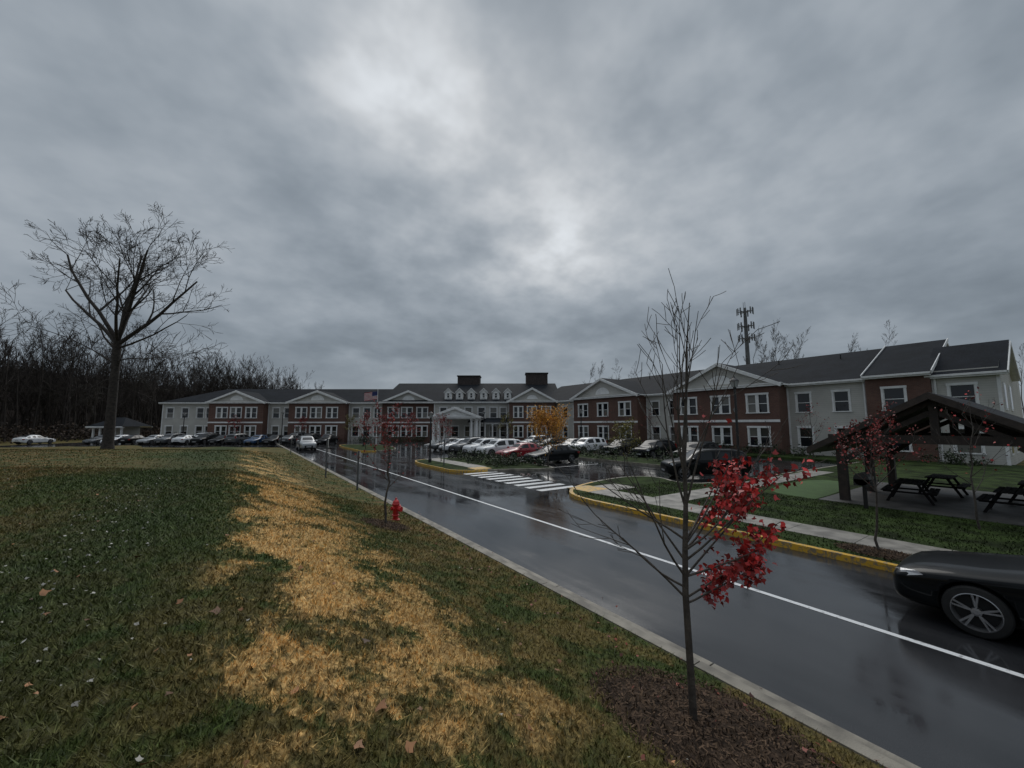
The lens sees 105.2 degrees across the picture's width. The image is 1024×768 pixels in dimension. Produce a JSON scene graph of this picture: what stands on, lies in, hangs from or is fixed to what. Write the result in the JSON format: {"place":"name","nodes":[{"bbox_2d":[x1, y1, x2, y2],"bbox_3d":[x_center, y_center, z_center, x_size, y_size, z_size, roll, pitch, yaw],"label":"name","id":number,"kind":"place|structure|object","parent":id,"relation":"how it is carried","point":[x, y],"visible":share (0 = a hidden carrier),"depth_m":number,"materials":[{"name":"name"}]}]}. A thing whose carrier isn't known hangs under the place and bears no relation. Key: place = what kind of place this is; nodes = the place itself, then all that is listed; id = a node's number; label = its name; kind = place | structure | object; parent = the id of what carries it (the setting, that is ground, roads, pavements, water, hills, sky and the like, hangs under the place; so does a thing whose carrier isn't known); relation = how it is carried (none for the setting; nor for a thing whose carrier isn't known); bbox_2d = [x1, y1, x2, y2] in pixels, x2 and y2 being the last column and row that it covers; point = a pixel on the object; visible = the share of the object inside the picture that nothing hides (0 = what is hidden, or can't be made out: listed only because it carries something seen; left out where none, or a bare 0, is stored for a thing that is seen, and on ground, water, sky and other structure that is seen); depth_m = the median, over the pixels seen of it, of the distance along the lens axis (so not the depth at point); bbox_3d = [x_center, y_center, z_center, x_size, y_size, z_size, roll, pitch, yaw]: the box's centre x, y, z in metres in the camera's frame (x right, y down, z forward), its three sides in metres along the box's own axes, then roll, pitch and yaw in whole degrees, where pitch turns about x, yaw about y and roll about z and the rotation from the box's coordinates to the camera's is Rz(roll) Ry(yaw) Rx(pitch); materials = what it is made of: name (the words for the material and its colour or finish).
{"place":"outdoors","nodes":[
{"label":"outdoors","id":0,"kind":"place"},
{"bbox_2d":[0,368,172,437],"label":"wooded hill","id":1,"kind":"structure","parent":0,"point":[9,416],"depth_m":105.18,"materials":[{"name":"brown plant"}]},
{"bbox_2d":[0,351,219,432],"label":"brushwood","id":2,"kind":"object","parent":1,"relation":"on","point":[37,421],"visible":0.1,"depth_m":87.83,"materials":[{"name":"brown plant"}]},
{"bbox_2d":[0,307,324,440],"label":"bare woodland","id":3,"kind":"object","parent":1,"relation":"on","point":[228,379],"visible":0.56,"depth_m":88.34,"materials":[{"name":"brown plant"}]},
{"bbox_2d":[0,448,404,515],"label":"grass","id":4,"kind":"structure","parent":0,"point":[164,450],"depth_m":18.94,"materials":[{"name":"green plant"}]},
{"bbox_2d":[341,444,394,450],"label":"lawn","id":5,"kind":"structure","parent":0,"point":[361,447],"depth_m":50.52,"materials":[{"name":"green plant"}]},
{"bbox_2d":[353,412,373,447],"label":"red maple tree","id":6,"kind":"object","parent":5,"relation":"on","point":[367,418],"visible":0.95,"depth_m":48.06,"materials":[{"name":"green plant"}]},
{"bbox_2d":[417,457,550,469],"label":"lawn","id":7,"kind":"structure","parent":0,"point":[458,467],"depth_m":28.35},
{"bbox_2d":[428,411,432,462],"bbox_3d":[-6.434,4.128,30.898,0.444,4.040,0.444,-4,-7,33],"label":"street lamp","id":8,"kind":"object","parent":7,"relation":"on","point":[430,413],"visible":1,"depth_m":30.82,"materials":[{"name":"black metal"}]},
{"bbox_2d":[428,413,456,460],"bbox_3d":[-5.593,4.337,32.031,2.202,4.064,1.975,4,-7,-34],"label":"red maple tree","id":9,"kind":"object","parent":7,"relation":"on","point":[442,421],"visible":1,"depth_m":32.08,"materials":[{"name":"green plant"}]},
{"bbox_2d":[443,440,445,465],"bbox_3d":[-4.923,5.049,28.431,0.068,2.000,0.300,4,-7,-34],"label":"sign post","id":10,"kind":"object","parent":7,"relation":"on","point":[444,452],"visible":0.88,"depth_m":28.41,"materials":[{"name":"metal"}]},
{"bbox_2d":[525,402,571,466],"bbox_3d":[2.614,3.603,27.698,3.457,4.639,4.005,0,-6,1],"label":"yellow maple tree","id":11,"kind":"object","parent":7,"relation":"on","point":[542,418],"visible":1,"depth_m":27.54,"materials":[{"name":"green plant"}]},
{"bbox_2d":[0,441,1023,767],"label":"asphalt road","id":12,"kind":"structure","parent":0,"point":[920,705],"depth_m":6.64,"materials":[{"name":"grey asphalt"}]},
{"bbox_2d":[11,435,55,444],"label":"parked car","id":13,"kind":"object","parent":12,"relation":"on","point":[30,439],"visible":1,"depth_m":61.36,"materials":[{"name":"white paint"}]},
{"bbox_2d":[82,435,102,444],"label":"parked car","id":14,"kind":"object","parent":12,"relation":"on","point":[96,439],"visible":0.37,"depth_m":60.64,"materials":[{"name":"grey paint"}]},
{"bbox_2d":[100,435,126,444],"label":"parked car","id":15,"kind":"object","parent":12,"relation":"on","point":[116,438],"visible":0.22,"depth_m":61.40,"materials":[{"name":"white paint"}]},
{"bbox_2d":[85,417,152,437],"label":"garden shelter","id":16,"kind":"object","parent":12,"relation":"on","point":[125,426],"visible":0.65,"depth_m":71.86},
{"bbox_2d":[117,435,145,444],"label":"parked car","id":17,"kind":"object","parent":12,"relation":"on","point":[128,439],"visible":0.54,"depth_m":60.68,"materials":[{"name":"black paint"}]},
{"bbox_2d":[136,435,165,444],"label":"parked car","id":18,"kind":"object","parent":12,"relation":"on","point":[149,439],"visible":0.62,"depth_m":60.91,"materials":[{"name":"silver paint"}]},
{"bbox_2d":[154,433,186,444],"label":"parked car","id":19,"kind":"object","parent":12,"relation":"on","point":[166,438],"visible":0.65,"depth_m":61.12,"materials":[{"name":"grey paint"}]},
{"bbox_2d":[171,435,200,444],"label":"parked car","id":20,"kind":"object","parent":12,"relation":"on","point":[184,439],"visible":0.63,"depth_m":60.62,"materials":[{"name":"white paint"}]},
{"bbox_2d":[190,433,219,444],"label":"parked car","id":21,"kind":"object","parent":12,"relation":"on","point":[204,438],"visible":0.7,"depth_m":61.26,"materials":[{"name":"black paint"}]},
{"bbox_2d":[207,435,226,444],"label":"parked car","id":22,"kind":"object","parent":12,"relation":"on","point":[219,439],"visible":0.57,"depth_m":60.63,"materials":[{"name":"black paint"}]},
{"bbox_2d":[227,414,243,433],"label":"red maple tree","id":23,"kind":"object","parent":12,"relation":"on","point":[234,418],"visible":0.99,"depth_m":70.70,"materials":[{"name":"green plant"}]},
{"bbox_2d":[224,433,251,444],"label":"parked car","id":24,"kind":"object","parent":12,"relation":"on","point":[238,438],"visible":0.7,"depth_m":60.49,"materials":[{"name":"grey paint"}]},
{"bbox_2d":[243,435,267,444],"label":"parked car","id":25,"kind":"object","parent":12,"relation":"on","point":[256,439],"visible":0.81,"depth_m":61.14,"materials":[{"name":"blue paint"}]},
{"bbox_2d":[261,435,282,444],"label":"parked car","id":26,"kind":"object","parent":12,"relation":"on","point":[273,439],"visible":0.71,"depth_m":60.96,"materials":[{"name":"black paint"}]},
{"bbox_2d":[280,412,284,444],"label":"street lamp","id":27,"kind":"object","parent":12,"relation":"on","point":[282,426],"visible":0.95,"depth_m":59.66,"materials":[{"name":"black metal"}]},
{"bbox_2d":[278,435,298,444],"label":"parked car","id":28,"kind":"object","parent":12,"relation":"on","point":[286,439],"visible":0.64,"depth_m":60.61,"materials":[{"name":"grey paint"}]},
{"bbox_2d":[159,389,433,440],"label":"wing","id":29,"kind":"structure","parent":12,"relation":"on","point":[322,411],"depth_m":72.56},
{"bbox_2d":[290,432,305,436],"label":"parked car","id":30,"kind":"object","parent":12,"relation":"on","point":[298,434],"visible":0.16,"depth_m":68.68,"materials":[{"name":"grey paint"}]},
{"bbox_2d":[293,416,307,431],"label":"red maple tree","id":31,"kind":"object","parent":12,"relation":"on","point":[304,421],"visible":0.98,"depth_m":70.61,"materials":[{"name":"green plant"}]},
{"bbox_2d":[296,435,317,449],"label":"silver suv","id":32,"kind":"object","parent":12,"relation":"on","point":[305,442],"visible":1,"depth_m":47.37,"materials":[{"name":"paint"}]},
{"bbox_2d":[303,433,322,439],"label":"parked car","id":33,"kind":"object","parent":12,"relation":"on","point":[315,436],"visible":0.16,"depth_m":62.55,"materials":[{"name":"black paint"}]},
{"bbox_2d":[315,435,338,444],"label":"parked car","id":34,"kind":"object","parent":12,"relation":"on","point":[324,438],"visible":0.85,"depth_m":61.72,"materials":[{"name":"black paint"}]},
{"bbox_2d":[343,414,355,441],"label":"red maple tree","id":35,"kind":"object","parent":12,"relation":"on","point":[344,427],"visible":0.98,"depth_m":65.68,"materials":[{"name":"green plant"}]},
{"bbox_2d":[364,391,377,443],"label":"flagpole","id":36,"kind":"object","parent":12,"relation":"on","point":[370,396],"visible":0.98,"depth_m":60.10,"materials":[{"name":"white metal"}]},
{"bbox_2d":[372,414,391,444],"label":"red maple tree","id":37,"kind":"object","parent":12,"relation":"on","point":[383,418],"visible":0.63,"depth_m":57.82,"materials":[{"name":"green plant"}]},
{"bbox_2d":[400,412,420,448],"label":"red maple tree","id":38,"kind":"object","parent":12,"relation":"on","point":[411,422],"visible":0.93,"depth_m":49.73,"materials":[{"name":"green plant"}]},
{"bbox_2d":[431,438,458,450],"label":"parked car","id":39,"kind":"object","parent":12,"relation":"on","point":[434,446],"visible":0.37,"depth_m":46.87,"materials":[{"name":"grey paint"}]},
{"bbox_2d":[439,438,464,451],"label":"parked car","id":40,"kind":"object","parent":12,"relation":"on","point":[447,446],"visible":0.35,"depth_m":44.46,"materials":[{"name":"white paint"}]},
{"bbox_2d":[424,407,485,444],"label":"entrance portico","id":41,"kind":"structure","parent":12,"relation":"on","point":[456,413],"depth_m":59.78,"materials":[{"name":"white paint"}]},
{"bbox_2d":[450,436,480,453],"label":"parked car","id":42,"kind":"object","parent":12,"relation":"on","point":[462,443],"visible":0.48,"depth_m":42.26,"materials":[{"name":"grey paint"}]},
{"bbox_2d":[379,373,557,441],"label":"block","id":43,"kind":"structure","parent":12,"relation":"on","point":[495,402],"depth_m":71.97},
{"bbox_2d":[462,437,500,454],"bbox_3d":[-2.824,6.474,40.983,4.692,1.745,2.250,4,-7,-34],"label":"parked car","id":44,"kind":"object","parent":12,"relation":"on","point":[482,441],"visible":0.43,"depth_m":39.99,"materials":[{"name":"white paint"}]},
{"bbox_2d":[476,438,520,456],"bbox_3d":[-1.233,6.237,38.691,4.692,1.745,2.250,4,-7,-33],"label":"parked car","id":45,"kind":"object","parent":12,"relation":"on","point":[494,445],"visible":0.49,"depth_m":37.88,"materials":[{"name":"white paint"}]},
{"bbox_2d":[497,413,516,437],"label":"red maple tree","id":46,"kind":"object","parent":12,"relation":"on","point":[508,416],"visible":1,"depth_m":55.62,"materials":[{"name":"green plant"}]},
{"bbox_2d":[495,442,541,459],"bbox_3d":[0.807,6.067,35.727,4.762,1.475,2.250,4,-7,-34],"label":"parked car","id":47,"kind":"object","parent":12,"relation":"on","point":[520,447],"visible":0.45,"depth_m":34.96,"materials":[{"name":"red paint"}]},
{"bbox_2d":[521,435,548,442],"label":"parked car","id":48,"kind":"object","parent":12,"relation":"on","point":[530,438],"visible":0.16,"depth_m":50.78,"materials":[{"name":"silver paint"}]},
{"bbox_2d":[536,437,563,446],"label":"parked car","id":49,"kind":"object","parent":12,"relation":"on","point":[558,442],"visible":0.14,"depth_m":48.46,"materials":[{"name":"black paint"}]},
{"bbox_2d":[523,444,579,463],"bbox_3d":[3.249,5.703,32.206,4.762,1.475,2.250,4,-7,-33],"label":"parked car","id":50,"kind":"object","parent":12,"relation":"on","point":[563,452],"visible":0.83,"depth_m":31.58,"materials":[{"name":"black paint"}]},
{"bbox_2d":[559,438,578,445],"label":"parked car","id":51,"kind":"object","parent":12,"relation":"on","point":[569,441],"visible":0.16,"depth_m":45.79,"materials":[{"name":"grey paint"}]},
{"bbox_2d":[579,409,582,437],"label":"street lamp","id":52,"kind":"object","parent":12,"relation":"on","point":[580,410],"visible":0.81,"depth_m":45.36,"materials":[{"name":"black metal"}]},
{"bbox_2d":[568,436,607,452],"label":"parked car","id":53,"kind":"object","parent":12,"relation":"on","point":[590,441],"visible":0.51,"depth_m":43.04,"materials":[{"name":"white paint"}]},
{"bbox_2d":[339,444,897,571],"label":"kerb edging","id":54,"kind":"object","parent":12,"relation":"on","point":[862,561],"visible":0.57,"depth_m":11.97,"materials":[{"name":"concrete"}]},
{"bbox_2d":[602,438,643,455],"bbox_3d":[11.209,6.321,39.495,4.692,1.745,2.250,4,-7,-33],"label":"parked car","id":55,"kind":"object","parent":12,"relation":"on","point":[614,445],"visible":0.51,"depth_m":38.58,"materials":[{"name":"black paint"}]},
{"bbox_2d":[376,501,887,767],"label":"fallen leaves","id":56,"kind":"object","parent":12,"relation":"on","point":[803,748],"visible":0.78,"depth_m":4.86,"materials":[{"name":"red plant"}]},
{"bbox_2d":[632,439,676,458],"bbox_3d":[13.253,6.016,36.548,4.692,1.745,2.250,4,-7,-35],"label":"parked car","id":57,"kind":"object","parent":12,"relation":"on","point":[643,448],"visible":0.68,"depth_m":35.73,"materials":[{"name":"black paint"}]},
{"bbox_2d":[317,449,1023,677],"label":"road markings","id":58,"kind":"object","parent":12,"relation":"on","point":[914,641],"visible":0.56,"depth_m":8.47,"materials":[{"name":"white paint"}]},
{"bbox_2d":[673,440,720,457],"bbox_3d":[15.422,5.620,32.720,4.692,1.745,2.250,4,-7,-34],"label":"parked car","id":59,"kind":"object","parent":12,"relation":"on","point":[692,444],"visible":0.17,"depth_m":32.35,"materials":[{"name":"black paint"}]},
{"bbox_2d":[660,447,751,478],"bbox_3d":[11.282,4.627,23.104,4.692,1.745,2.250,0,-6,4],"label":"parked car","id":60,"kind":"object","parent":12,"relation":"on","point":[707,455],"visible":0.55,"depth_m":22.31,"materials":[{"name":"black paint"}]},
{"bbox_2d":[677,449,1023,471],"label":"planting bed","id":61,"kind":"object","parent":12,"relation":"on","point":[921,463],"visible":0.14,"depth_m":30.47,"materials":[{"name":"brown soil"}]},
{"bbox_2d":[597,410,613,444],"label":"bare sapling","id":62,"kind":"object","parent":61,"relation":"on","point":[607,426],"visible":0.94,"depth_m":55.03,"materials":[{"name":"brown plant"}]},
{"bbox_2d":[643,408,656,439],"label":"bare sapling","id":63,"kind":"object","parent":61,"relation":"on","point":[650,424],"visible":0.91,"depth_m":49.41,"materials":[{"name":"brown plant"}]},
{"bbox_2d":[689,406,714,440],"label":"bare sapling","id":64,"kind":"object","parent":61,"relation":"on","point":[703,423],"visible":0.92,"depth_m":43.66,"materials":[{"name":"brown plant"}]},
{"bbox_2d":[796,403,829,456],"bbox_3d":[27.173,4.232,35.624,2.527,5.009,2.774,-3,-7,26],"label":"bare sapling","id":65,"kind":"object","parent":61,"relation":"on","point":[810,423],"visible":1,"depth_m":35.36,"materials":[{"name":"brown plant"}]},
{"bbox_2d":[877,399,895,413],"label":"bare sapling","id":66,"kind":"object","parent":61,"relation":"on","point":[883,409],"visible":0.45,"depth_m":31.31,"materials":[{"name":"brown plant"}]},
{"bbox_2d":[893,550,1023,639],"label":"black sedan","id":67,"kind":"object","parent":12,"relation":"on","point":[979,594],"visible":1,"depth_m":5.92,"materials":[{"name":"paint"}]},
{"bbox_2d":[0,434,1023,767],"bbox_3d":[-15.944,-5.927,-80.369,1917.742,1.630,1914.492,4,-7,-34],"label":"grass ground","id":68,"kind":"structure","parent":0,"point":[206,460],"depth_m":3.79,"materials":[{"name":"green plant"}]},
{"bbox_2d":[0,418,160,443],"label":"undergrowth","id":69,"kind":"object","parent":68,"relation":"on","point":[78,433],"visible":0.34,"depth_m":75.81,"materials":[{"name":"brown plant"}]},
{"bbox_2d":[0,478,227,706],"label":"fallen leaves","id":70,"kind":"object","parent":68,"relation":"on","point":[76,702],"visible":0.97,"depth_m":4.03,"materials":[{"name":"brown plant"}]},
{"bbox_2d":[0,203,233,448],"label":"bare tree","id":71,"kind":"object","parent":68,"relation":"on","point":[115,335],"visible":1,"depth_m":33.39,"materials":[{"name":"brown plant"}]},
{"bbox_2d":[325,439,328,476],"bbox_3d":[-10.035,4.066,21.201,0.068,2.200,0.300,5,-8,-40],"label":"sign post","id":72,"kind":"object","parent":68,"relation":"on","point":[327,444],"visible":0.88,"depth_m":21.18,"materials":[{"name":"metal"}]},
{"bbox_2d":[0,463,687,766],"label":"fallen leaves","id":73,"kind":"object","parent":68,"relation":"on","point":[409,745],"visible":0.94,"depth_m":2.55,"materials":[{"name":"brown plant"}]},
{"bbox_2d":[0,571,706,716],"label":"fallen leaves","id":74,"kind":"object","parent":68,"relation":"on","point":[43,592],"visible":0.97,"depth_m":3.46,"materials":[{"name":"brown plant"}]},
{"bbox_2d":[356,451,360,489],"bbox_3d":[-7.042,3.995,17.910,0.068,1.850,0.300,6,-8,-43],"label":"sign post","id":75,"kind":"object","parent":68,"relation":"on","point":[359,452],"visible":0.76,"depth_m":17.89,"materials":[{"name":"metal"}]},
{"bbox_2d":[360,517,410,531],"bbox_3d":[-3.463,3.842,10.760,1.329,0.398,1.535,4,-7,-34],"label":"mulch bed","id":76,"kind":"object","parent":68,"relation":"on","point":[392,526],"visible":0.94,"depth_m":10.58,"materials":[{"name":"brown soil"}]},
{"bbox_2d":[354,400,420,522],"bbox_3d":[-3.488,2.218,11.021,1.922,3.565,1.408,4,-7,-34],"label":"red maple tree","id":77,"kind":"object","parent":76,"relation":"on","point":[388,443],"visible":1,"depth_m":10.89,"materials":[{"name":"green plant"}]},
{"bbox_2d":[390,498,402,520],"bbox_3d":[-3.517,3.801,11.901,0.368,0.660,0.372,3,-7,-28],"label":"fire hydrant","id":78,"kind":"object","parent":68,"relation":"on","point":[396,508],"visible":0.98,"depth_m":11.85,"materials":[{"name":"red metal"}]},
{"bbox_2d":[174,432,994,467],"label":"shrub planting","id":79,"kind":"object","parent":68,"relation":"on","point":[501,460],"visible":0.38,"depth_m":32.28,"materials":[{"name":"green plant"}]},
{"bbox_2d":[276,444,920,767],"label":"concrete kerb","id":80,"kind":"structure","parent":68,"relation":"on","point":[860,746],"depth_m":4.81,"materials":[{"name":"grey concrete"}]},
{"bbox_2d":[607,416,642,470],"bbox_3d":[7.409,3.984,25.726,2.362,3.773,2.299,-3,-7,27],"label":"ornamental tree","id":81,"kind":"object","parent":68,"relation":"on","point":[627,425],"visible":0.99,"depth_m":25.65,"materials":[{"name":"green plant"}]},
{"bbox_2d":[589,664,778,764],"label":"fallen leaves","id":82,"kind":"object","parent":68,"relation":"on","point":[643,755],"visible":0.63,"depth_m":3.93,"materials":[{"name":"red plant"}]},
{"bbox_2d":[589,663,842,767],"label":"mulch bed","id":83,"kind":"object","parent":68,"relation":"on","point":[705,740],"visible":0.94,"depth_m":3.59,"materials":[{"name":"brown wood"}]},
{"bbox_2d":[555,268,826,720],"bbox_3d":[1.642,1.124,3.904,2.284,4.426,1.158,0,-6,-4],"label":"red maple tree","id":84,"kind":"object","parent":83,"relation":"on","point":[740,505],"visible":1,"depth_m":3.86,"materials":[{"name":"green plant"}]},
{"bbox_2d":[736,306,755,363],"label":"cell tower","id":85,"kind":"structure","parent":68,"relation":"on","point":[744,312],"depth_m":111.67,"materials":[{"name":"grey metal"}]},
{"bbox_2d":[584,320,1023,414],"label":"distant trees","id":86,"kind":"object","parent":68,"relation":"on","point":[762,360],"visible":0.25,"depth_m":76.71,"materials":[{"name":"brown plant"}]},
{"bbox_2d":[0,0,1023,417],"label":"sky","id":87,"kind":"structure","parent":0,"point":[401,191],"materials":[{"name":"grey"}]},
{"bbox_2d":[579,453,662,464],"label":"lawn","id":88,"kind":"structure","parent":0,"point":[639,460],"depth_m":33.20,"materials":[{"name":"green plant"}]},
{"bbox_2d":[427,458,954,553],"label":"sidewalk","id":89,"kind":"structure","parent":0,"point":[673,501],"depth_m":12.60,"materials":[{"name":"concrete"}]},
{"bbox_2d":[729,376,741,479],"bbox_3d":[11.495,2.299,20.011,0.444,5.440,0.444,1,-6,-12],"label":"street lamp","id":90,"kind":"object","parent":89,"relation":"on","point":[734,382],"visible":0.76,"depth_m":20.03,"materials":[{"name":"black metal"}]},
{"bbox_2d":[549,338,1023,464],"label":"wing","id":91,"kind":"structure","parent":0,"point":[842,389],"depth_m":39.19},
{"bbox_2d":[573,462,1023,563],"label":"lawn","id":92,"kind":"structure","parent":0,"point":[994,481],"depth_m":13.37,"materials":[{"name":"green plant"}]},
{"bbox_2d":[773,480,838,498],"bbox_3d":[14.255,4.904,18.519,6.962,0.052,2.362,4,-7,-34],"label":"putting green","id":93,"kind":"object","parent":92,"relation":"on","point":[813,489],"visible":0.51,"depth_m":17.86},
{"bbox_2d":[853,472,878,508],"bbox_3d":[12.563,3.774,13.876,0.700,1.244,0.550,4,-7,-34],"label":"barbecue grill","id":94,"kind":"object","parent":92,"relation":"on","point":[858,480],"visible":0.91,"depth_m":13.83,"materials":[{"name":"black metal"}]},
{"bbox_2d":[834,542,911,561],"bbox_3d":[8.478,3.862,9.025,0.943,0.126,1.751,4,-7,-34],"label":"mulch bed","id":95,"kind":"object","parent":92,"relation":"on","point":[893,554],"visible":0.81,"depth_m":8.99,"materials":[{"name":"brown soil"}]},
{"bbox_2d":[828,408,935,550],"bbox_3d":[8.626,2.306,9.350,1.733,3.448,1.586,-2,-6,22],"label":"red maple tree","id":96,"kind":"object","parent":95,"relation":"on","point":[873,443],"visible":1,"depth_m":9.23,"materials":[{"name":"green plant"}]},
{"bbox_2d":[806,392,1023,525],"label":"picnic pavilion","id":97,"kind":"structure","parent":92,"relation":"on","point":[920,411],"depth_m":14.39,"materials":[{"name":"brown wood"}]},
{"bbox_2d":[881,478,940,505],"bbox_3d":[15.425,4.144,15.157,1.800,0.778,1.500,5,-8,-40],"label":"picnic table","id":98,"kind":"object","parent":97,"relation":"on","point":[932,492],"visible":0.97,"depth_m":15.03,"materials":[{"name":"brown wood"}]},
{"bbox_2d":[918,474,970,497],"bbox_3d":[18.203,4.291,16.581,1.800,0.778,1.500,4,-7,-34],"label":"picnic table","id":99,"kind":"object","parent":97,"relation":"on","point":[958,485],"visible":0.77,"depth_m":16.42,"materials":[{"name":"brown wood"}]},
{"bbox_2d":[976,486,1023,512],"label":"picnic table","id":100,"kind":"object","parent":97,"relation":"on","point":[999,490],"visible":0.98,"depth_m":13.04,"materials":[{"name":"brown wood"}]},
{"bbox_2d":[1005,480,1023,502],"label":"picnic table","id":101,"kind":"object","parent":97,"relation":"on","point":[1021,484],"visible":0.31,"depth_m":14.65,"materials":[{"name":"brown wood"}]},
{"bbox_2d":[929,387,1019,529],"bbox_3d":[13.279,2.138,11.320,1.731,4.180,1.430,-5,-8,41],"label":"bare sapling","id":102,"kind":"object","parent":92,"relation":"on","point":[974,495],"visible":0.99,"depth_m":11.28,"materials":[{"name":"plant"}]}
]}

